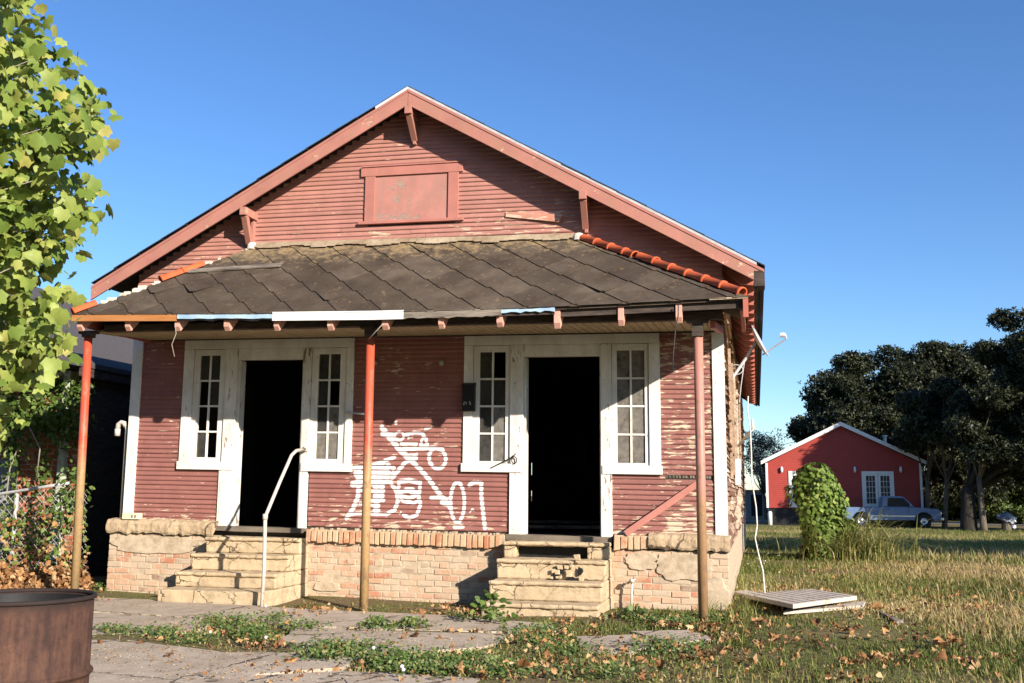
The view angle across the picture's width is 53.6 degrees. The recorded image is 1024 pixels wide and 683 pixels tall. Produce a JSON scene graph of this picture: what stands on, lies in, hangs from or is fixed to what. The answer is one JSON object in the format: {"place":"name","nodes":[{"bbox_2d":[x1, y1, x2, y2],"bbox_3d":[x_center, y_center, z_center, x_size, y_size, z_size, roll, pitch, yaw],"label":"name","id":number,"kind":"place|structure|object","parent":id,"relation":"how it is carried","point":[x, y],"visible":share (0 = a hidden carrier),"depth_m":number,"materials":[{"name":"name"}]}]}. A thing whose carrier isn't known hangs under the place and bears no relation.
{"place":"outdoors","nodes":[
{"label":"outdoors","id":0,"kind":"place"},
{"bbox_2d":[0,0,1023,495],"label":"sky","id":1,"kind":"structure","parent":0,"point":[868,154],"materials":[{"name":"blue"}]},
{"bbox_2d":[91,496,1023,682],"bbox_3d":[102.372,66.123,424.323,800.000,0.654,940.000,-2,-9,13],"label":"ground","id":2,"kind":"structure","parent":0,"point":[335,601],"depth_m":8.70,"materials":[{"name":"green plant"}]},
{"bbox_2d":[0,482,87,569],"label":"chain link fence","id":3,"kind":"object","parent":2,"relation":"on","point":[16,501],"visible":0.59,"depth_m":13.44,"materials":[{"name":"metal"}]},
{"bbox_2d":[0,369,103,577],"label":"fence vine","id":4,"kind":"object","parent":3,"relation":"attached to","point":[42,418],"visible":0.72,"depth_m":13.94,"materials":[{"name":"green plant"}]},
{"bbox_2d":[0,562,93,589],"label":"leaf heap","id":5,"kind":"object","parent":2,"relation":"on","point":[14,576],"visible":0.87,"depth_m":12.67,"materials":[{"name":"brown plant"}]},
{"bbox_2d":[0,588,97,682],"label":"steel drum","id":6,"kind":"object","parent":2,"relation":"on","point":[45,635],"visible":1,"depth_m":3.76,"materials":[{"name":"rusty brown metal"}]},
{"bbox_2d":[0,0,123,452],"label":"sycamore tree","id":7,"kind":"object","parent":2,"relation":"on","point":[38,155],"visible":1,"depth_m":7.17,"materials":[{"name":"green plant"}]},
{"bbox_2d":[0,287,133,575],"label":"neighbour house","id":8,"kind":"structure","parent":2,"relation":"on","point":[111,365],"depth_m":14.73,"materials":[{"name":"brown wood"}]},
{"bbox_2d":[92,613,210,634],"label":"paving slab","id":9,"kind":"structure","parent":2,"relation":"on","point":[100,618],"depth_m":9.43,"materials":[{"name":"grey concrete"}]},
{"bbox_2d":[89,640,360,682],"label":"paving slab","id":10,"kind":"structure","parent":2,"relation":"on","point":[130,671],"depth_m":7.11,"materials":[{"name":"grey concrete"}]},
{"bbox_2d":[158,536,308,605],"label":"front steps","id":11,"kind":"structure","parent":2,"relation":"on","point":[226,570],"depth_m":11.50,"materials":[{"name":"beige concrete"}]},
{"bbox_2d":[260,446,307,606],"bbox_3d":[-2.530,2.061,11.469,0.143,1.802,1.436,0,-9,5],"label":"handrail","id":12,"kind":"object","parent":2,"relation":"on","point":[265,515],"visible":0.96,"depth_m":10.78,"materials":[{"name":"white metal"}]},
{"bbox_2d":[209,605,404,670],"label":"wildflowers","id":13,"kind":"object","parent":2,"relation":"on","point":[373,647],"visible":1,"depth_m":7.50,"materials":[{"name":"white plant"}]},
{"bbox_2d":[245,670,397,682],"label":"paving slab","id":14,"kind":"structure","parent":2,"relation":"on","point":[326,677],"depth_m":6.66,"materials":[{"name":"grey concrete"}]},
{"bbox_2d":[94,598,563,634],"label":"paving slab","id":15,"kind":"structure","parent":2,"relation":"on","point":[184,610],"depth_m":9.99,"materials":[{"name":"grey concrete"}]},
{"bbox_2d":[340,616,402,630],"bbox_3d":[-1.235,2.533,9.064,0.565,0.140,0.450,4,-9,-24],"label":"weed","id":16,"kind":"object","parent":15,"relation":"on","point":[379,621],"visible":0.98,"depth_m":9.04,"materials":[{"name":"green plant"}]},
{"bbox_2d":[388,616,442,629],"bbox_3d":[-0.910,2.552,9.181,0.526,0.142,0.599,-2,-9,13],"label":"weed","id":17,"kind":"object","parent":15,"relation":"on","point":[409,618],"visible":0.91,"depth_m":9.14,"materials":[{"name":"green plant"}]},
{"bbox_2d":[277,626,520,655],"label":"paving slab","id":18,"kind":"structure","parent":2,"relation":"on","point":[481,639],"depth_m":8.46,"materials":[{"name":"grey concrete"}]},
{"bbox_2d":[89,601,720,680],"bbox_3d":[-1.131,2.548,8.969,6.731,0.006,5.005,1,-9,-2],"label":"grit","id":19,"kind":"object","parent":2,"relation":"on","point":[345,661],"visible":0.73,"depth_m":7.47,"materials":[{"name":"grey gravel"}]},
{"bbox_2d":[341,674,478,682],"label":"paving slab","id":20,"kind":"structure","parent":2,"relation":"on","point":[393,678],"depth_m":6.57,"materials":[{"name":"grey concrete"}]},
{"bbox_2d":[70,86,764,621],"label":"abandoned house","id":21,"kind":"structure","parent":2,"relation":"on","point":[534,296],"depth_m":12.00,"materials":[{"name":"red paint"}]},
{"bbox_2d":[114,420,127,516],"bbox_3d":[-5.022,1.703,12.926,0.172,1.405,0.068,-2,-9,13],"label":"service pipe","id":22,"kind":"object","parent":21,"relation":"on","point":[118,427],"visible":0.96,"depth_m":12.96,"materials":[{"name":"white metal"}]},
{"bbox_2d":[122,513,142,518],"bbox_3d":[-4.722,2.171,12.605,0.235,0.075,0.082,-2,-9,13],"label":"pale block","id":23,"kind":"object","parent":21,"relation":"on","point":[131,515],"depth_m":12.57,"materials":[{"name":"beige"}]},
{"bbox_2d":[189,349,226,461],"bbox_3d":[-3.804,0.800,12.737,0.447,1.410,0.042,-2,-9,13],"label":"sidelight window","id":24,"kind":"structure","parent":21,"relation":"in","point":[204,371],"depth_m":12.74,"materials":[{"name":"white paint"}]},
{"bbox_2d":[309,348,346,462],"bbox_3d":[-2.233,0.777,12.362,0.457,1.410,0.042,-2,-9,13],"label":"sidelight window","id":25,"kind":"structure","parent":21,"relation":"in","point":[327,429],"depth_m":12.35,"materials":[{"name":"white paint"}]},
{"bbox_2d":[462,383,475,411],"bbox_3d":[-0.506,0.647,11.875,0.156,0.340,0.084,-2,-9,13],"label":"mailbox","id":26,"kind":"object","parent":21,"relation":"attached to","point":[468,397],"visible":1,"depth_m":11.85,"materials":[{"name":"black metal"}]},
{"bbox_2d":[472,345,510,463],"bbox_3d":[-0.234,0.735,11.887,0.447,1.385,0.042,-2,-9,13],"label":"sidelight window","id":27,"kind":"structure","parent":21,"relation":"in","point":[496,449],"depth_m":11.86,"materials":[{"name":"white paint"}]},
{"bbox_2d":[612,344,649,465],"bbox_3d":[1.346,0.711,11.509,0.417,1.384,0.042,-2,-9,13],"label":"sidelight window","id":28,"kind":"structure","parent":21,"relation":"in","point":[630,362],"depth_m":11.50,"materials":[{"name":"white paint"}]},
{"bbox_2d":[624,481,695,535],"bbox_3d":[1.646,1.836,11.147,0.836,0.612,0.030,0,-9,5],"label":"leaning board","id":29,"kind":"object","parent":21,"relation":"on","point":[687,490],"visible":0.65,"depth_m":11.13,"materials":[{"name":"red paint"}]},
{"bbox_2d":[672,304,678,372],"bbox_3d":[1.610,-0.029,9.984,0.084,0.676,0.022,-4,-10,30],"label":"loose wire","id":30,"kind":"object","parent":21,"relation":"hanging from","point":[674,339],"visible":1,"depth_m":9.98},
{"bbox_2d":[747,396,765,592],"bbox_3d":[2.908,1.838,12.195,0.079,2.447,0.828,0,-9,4],"label":"hanging cable","id":31,"kind":"object","parent":21,"relation":"hanging from","point":[754,495],"visible":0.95,"depth_m":12.21,"materials":[{"name":"white plastic"}]},
{"bbox_2d":[733,325,786,402],"bbox_3d":[3.463,0.299,14.318,0.719,1.114,0.497,2,-9,-7],"label":"satellite dish","id":32,"kind":"object","parent":21,"relation":"attached to","point":[759,342],"visible":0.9,"depth_m":14.39,"materials":[{"name":"grey paint"}]},
{"bbox_2d":[91,579,755,682],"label":"broadleaf weeds","id":33,"kind":"object","parent":2,"relation":"on","point":[417,662],"visible":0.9,"depth_m":7.87,"materials":[{"name":"green plant"}]},
{"bbox_2d":[91,601,773,680],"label":"leaf crumbs","id":34,"kind":"object","parent":2,"relation":"on","point":[343,643],"visible":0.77,"depth_m":7.39,"materials":[{"name":"brown plant"}]},
{"bbox_2d":[461,588,517,623],"bbox_3d":[-0.189,2.514,9.524,0.553,0.380,0.629,3,-9,-19],"label":"broadleaf plant","id":35,"kind":"object","parent":2,"relation":"on","point":[492,616],"visible":0.93,"depth_m":9.49,"materials":[{"name":"green plant"}]},
{"bbox_2d":[0,568,1023,682],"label":"fallen leaves","id":36,"kind":"object","parent":2,"relation":"on","point":[721,649],"visible":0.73,"depth_m":8.17,"materials":[{"name":"brown plant"}]},
{"bbox_2d":[481,540,612,616],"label":"front steps","id":37,"kind":"structure","parent":2,"relation":"on","point":[549,578],"depth_m":10.72,"materials":[{"name":"beige concrete"}]},
{"bbox_2d":[576,634,660,655],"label":"paving slab","id":38,"kind":"structure","parent":2,"relation":"on","point":[608,640],"depth_m":8.33,"materials":[{"name":"grey concrete"}]},
{"bbox_2d":[626,578,635,603],"bbox_3d":[1.278,2.740,10.956,0.116,0.369,0.072,-6,-11,37],"label":"water standpipe","id":39,"kind":"object","parent":2,"relation":"on","point":[631,580],"visible":0.9,"depth_m":10.95,"materials":[{"name":"white metal"}]},
{"bbox_2d":[603,603,658,620],"bbox_3d":[1.226,2.657,9.935,0.678,0.193,0.494,4,-9,-25],"label":"broadleaf plant","id":40,"kind":"object","parent":2,"relation":"on","point":[629,609],"visible":0.82,"depth_m":9.90,"materials":[{"name":"green plant"}]},
{"bbox_2d":[630,630,713,644],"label":"paving slab","id":41,"kind":"structure","parent":2,"relation":"on","point":[686,633],"depth_m":8.84,"materials":[{"name":"grey concrete"}]},
{"bbox_2d":[745,490,763,518],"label":"garden shed","id":42,"kind":"structure","parent":2,"relation":"on","point":[750,506],"depth_m":81.90,"materials":[{"name":"blue metal"}]},
{"bbox_2d":[751,495,761,515],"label":"door","id":43,"kind":"structure","parent":42,"relation":"in","point":[758,498],"depth_m":81.86,"materials":[{"name":"black metal"}]},
{"bbox_2d":[734,590,784,607],"bbox_3d":[2.885,2.950,11.652,0.230,0.035,1.738,1,-9,-6],"label":"old board","id":44,"kind":"object","parent":2,"relation":"on","point":[739,592],"visible":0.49,"depth_m":12.18,"materials":[{"name":"white paint"}]},
{"bbox_2d":[743,589,856,608],"bbox_3d":[3.217,2.837,11.201,1.171,0.068,1.633,3,-9,-14],"label":"old door panel","id":45,"kind":"structure","parent":44,"relation":"on","point":[793,599],"depth_m":11.05,"materials":[{"name":"white paint"}]},
{"bbox_2d":[744,428,784,519],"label":"sparse tree","id":46,"kind":"object","parent":2,"relation":"on","point":[758,471],"visible":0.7,"depth_m":78.43,"materials":[{"name":"green plant"}]},
{"bbox_2d":[768,511,771,524],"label":"white post stub","id":47,"kind":"object","parent":2,"relation":"on","point":[770,518],"visible":0.79,"depth_m":63.88,"materials":[{"name":"paint"}]},
{"bbox_2d":[690,562,906,645],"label":"long grass tufts","id":48,"kind":"object","parent":2,"relation":"on","point":[747,602],"visible":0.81,"depth_m":12.37,"materials":[{"name":"green plant"}]},
{"bbox_2d":[785,462,855,560],"bbox_3d":[6.173,3.398,20.195,1.196,2.004,1.174,8,-12,-42],"label":"creeper covered stump","id":49,"kind":"object","parent":2,"relation":"on","point":[819,494],"visible":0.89,"depth_m":19.90,"materials":[{"name":"green plant"}]},
{"bbox_2d":[783,601,865,614],"bbox_3d":[3.396,2.865,10.907,1.574,0.040,0.253,6,-10,-33],"label":"old board","id":50,"kind":"object","parent":2,"relation":"on","point":[805,609],"visible":0.72,"depth_m":10.78,"materials":[{"name":"white paint"}]},
{"bbox_2d":[761,422,926,526],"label":"red cottage","id":51,"kind":"structure","parent":2,"relation":"on","point":[868,470],"depth_m":63.84,"materials":[{"name":"red wood"}]},
{"bbox_2d":[788,471,802,506],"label":"french door","id":52,"kind":"structure","parent":51,"relation":"in","point":[790,473],"depth_m":64.47,"materials":[{"name":"white paint"}]},
{"bbox_2d":[861,471,894,506],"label":"french door","id":53,"kind":"structure","parent":51,"relation":"in","point":[883,485],"depth_m":63.26,"materials":[{"name":"white paint"}]},
{"bbox_2d":[750,499,998,561],"bbox_3d":[6.891,3.645,19.722,5.228,1.210,5.214,-2,-9,13],"label":"tall grass clump","id":54,"kind":"object","parent":2,"relation":"on","point":[862,544],"visible":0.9,"depth_m":19.59,"materials":[{"name":"green plant"}]},
{"bbox_2d":[877,610,902,622],"bbox_3d":[3.836,2.790,10.305,0.079,0.025,1.128,-1,-9,10],"label":"old board","id":55,"kind":"object","parent":2,"relation":"on","point":[897,620],"visible":0.76,"depth_m":10.03,"materials":[{"name":"grey wood"}]},
{"bbox_2d":[763,541,1023,655],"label":"dry straw","id":56,"kind":"object","parent":2,"relation":"on","point":[963,578],"visible":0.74,"depth_m":14.31,"materials":[{"name":"beige plant"}]},
{"bbox_2d":[846,496,943,527],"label":"pickup truck","id":57,"kind":"object","parent":2,"relation":"on","point":[906,510],"visible":0.72,"depth_m":60.02,"materials":[{"name":"blue paint"}]},
{"bbox_2d":[784,339,1023,507],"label":"live oak","id":58,"kind":"object","parent":2,"relation":"on","point":[852,395],"visible":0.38,"depth_m":71.15,"materials":[{"name":"green plant"}]},
{"bbox_2d":[890,413,954,526],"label":"slender tree","id":59,"kind":"object","parent":2,"relation":"on","point":[912,442],"visible":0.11,"depth_m":61.67,"materials":[{"name":"brown plant"}]},
{"bbox_2d":[892,375,963,528],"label":"slender tree","id":60,"kind":"object","parent":2,"relation":"on","point":[918,406],"visible":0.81,"depth_m":60.11,"materials":[{"name":"green plant"}]},
{"bbox_2d":[923,493,960,519],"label":"bush","id":61,"kind":"object","parent":2,"relation":"on","point":[956,517],"visible":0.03,"depth_m":82.39,"materials":[{"name":"green plant"}]},
{"bbox_2d":[932,501,978,520],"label":"bush","id":62,"kind":"object","parent":2,"relation":"on","point":[953,510],"visible":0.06,"depth_m":80.34,"materials":[{"name":"green plant"}]},
{"bbox_2d":[940,379,1023,530],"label":"slender tree","id":63,"kind":"object","parent":2,"relation":"on","point":[990,397],"visible":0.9,"depth_m":55.81,"materials":[{"name":"green plant"}]},
{"bbox_2d":[943,306,1023,530],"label":"live oak","id":64,"kind":"object","parent":2,"relation":"on","point":[1005,358],"visible":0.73,"depth_m":56.21,"materials":[{"name":"green plant"}]},
{"bbox_2d":[950,481,1023,523],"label":"bush","id":65,"kind":"object","parent":2,"relation":"on","point":[1013,506],"visible":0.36,"depth_m":71.25,"materials":[{"name":"green plant"}]},
{"bbox_2d":[995,511,1016,530],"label":"cloth bundle","id":66,"kind":"object","parent":2,"relation":"on","point":[1007,519],"visible":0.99,"depth_m":55.78,"materials":[{"name":"blue fabric"}]},
{"bbox_2d":[745,525,1023,564],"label":"rough grass","id":67,"kind":"structure","parent":0,"point":[934,537],"depth_m":31.66,"materials":[{"name":"green plant"}]},
{"bbox_2d":[746,520,1023,524],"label":"road","id":68,"kind":"structure","parent":0,"point":[957,523],"depth_m":71.81,"materials":[{"name":"grey asphalt"}]}
]}

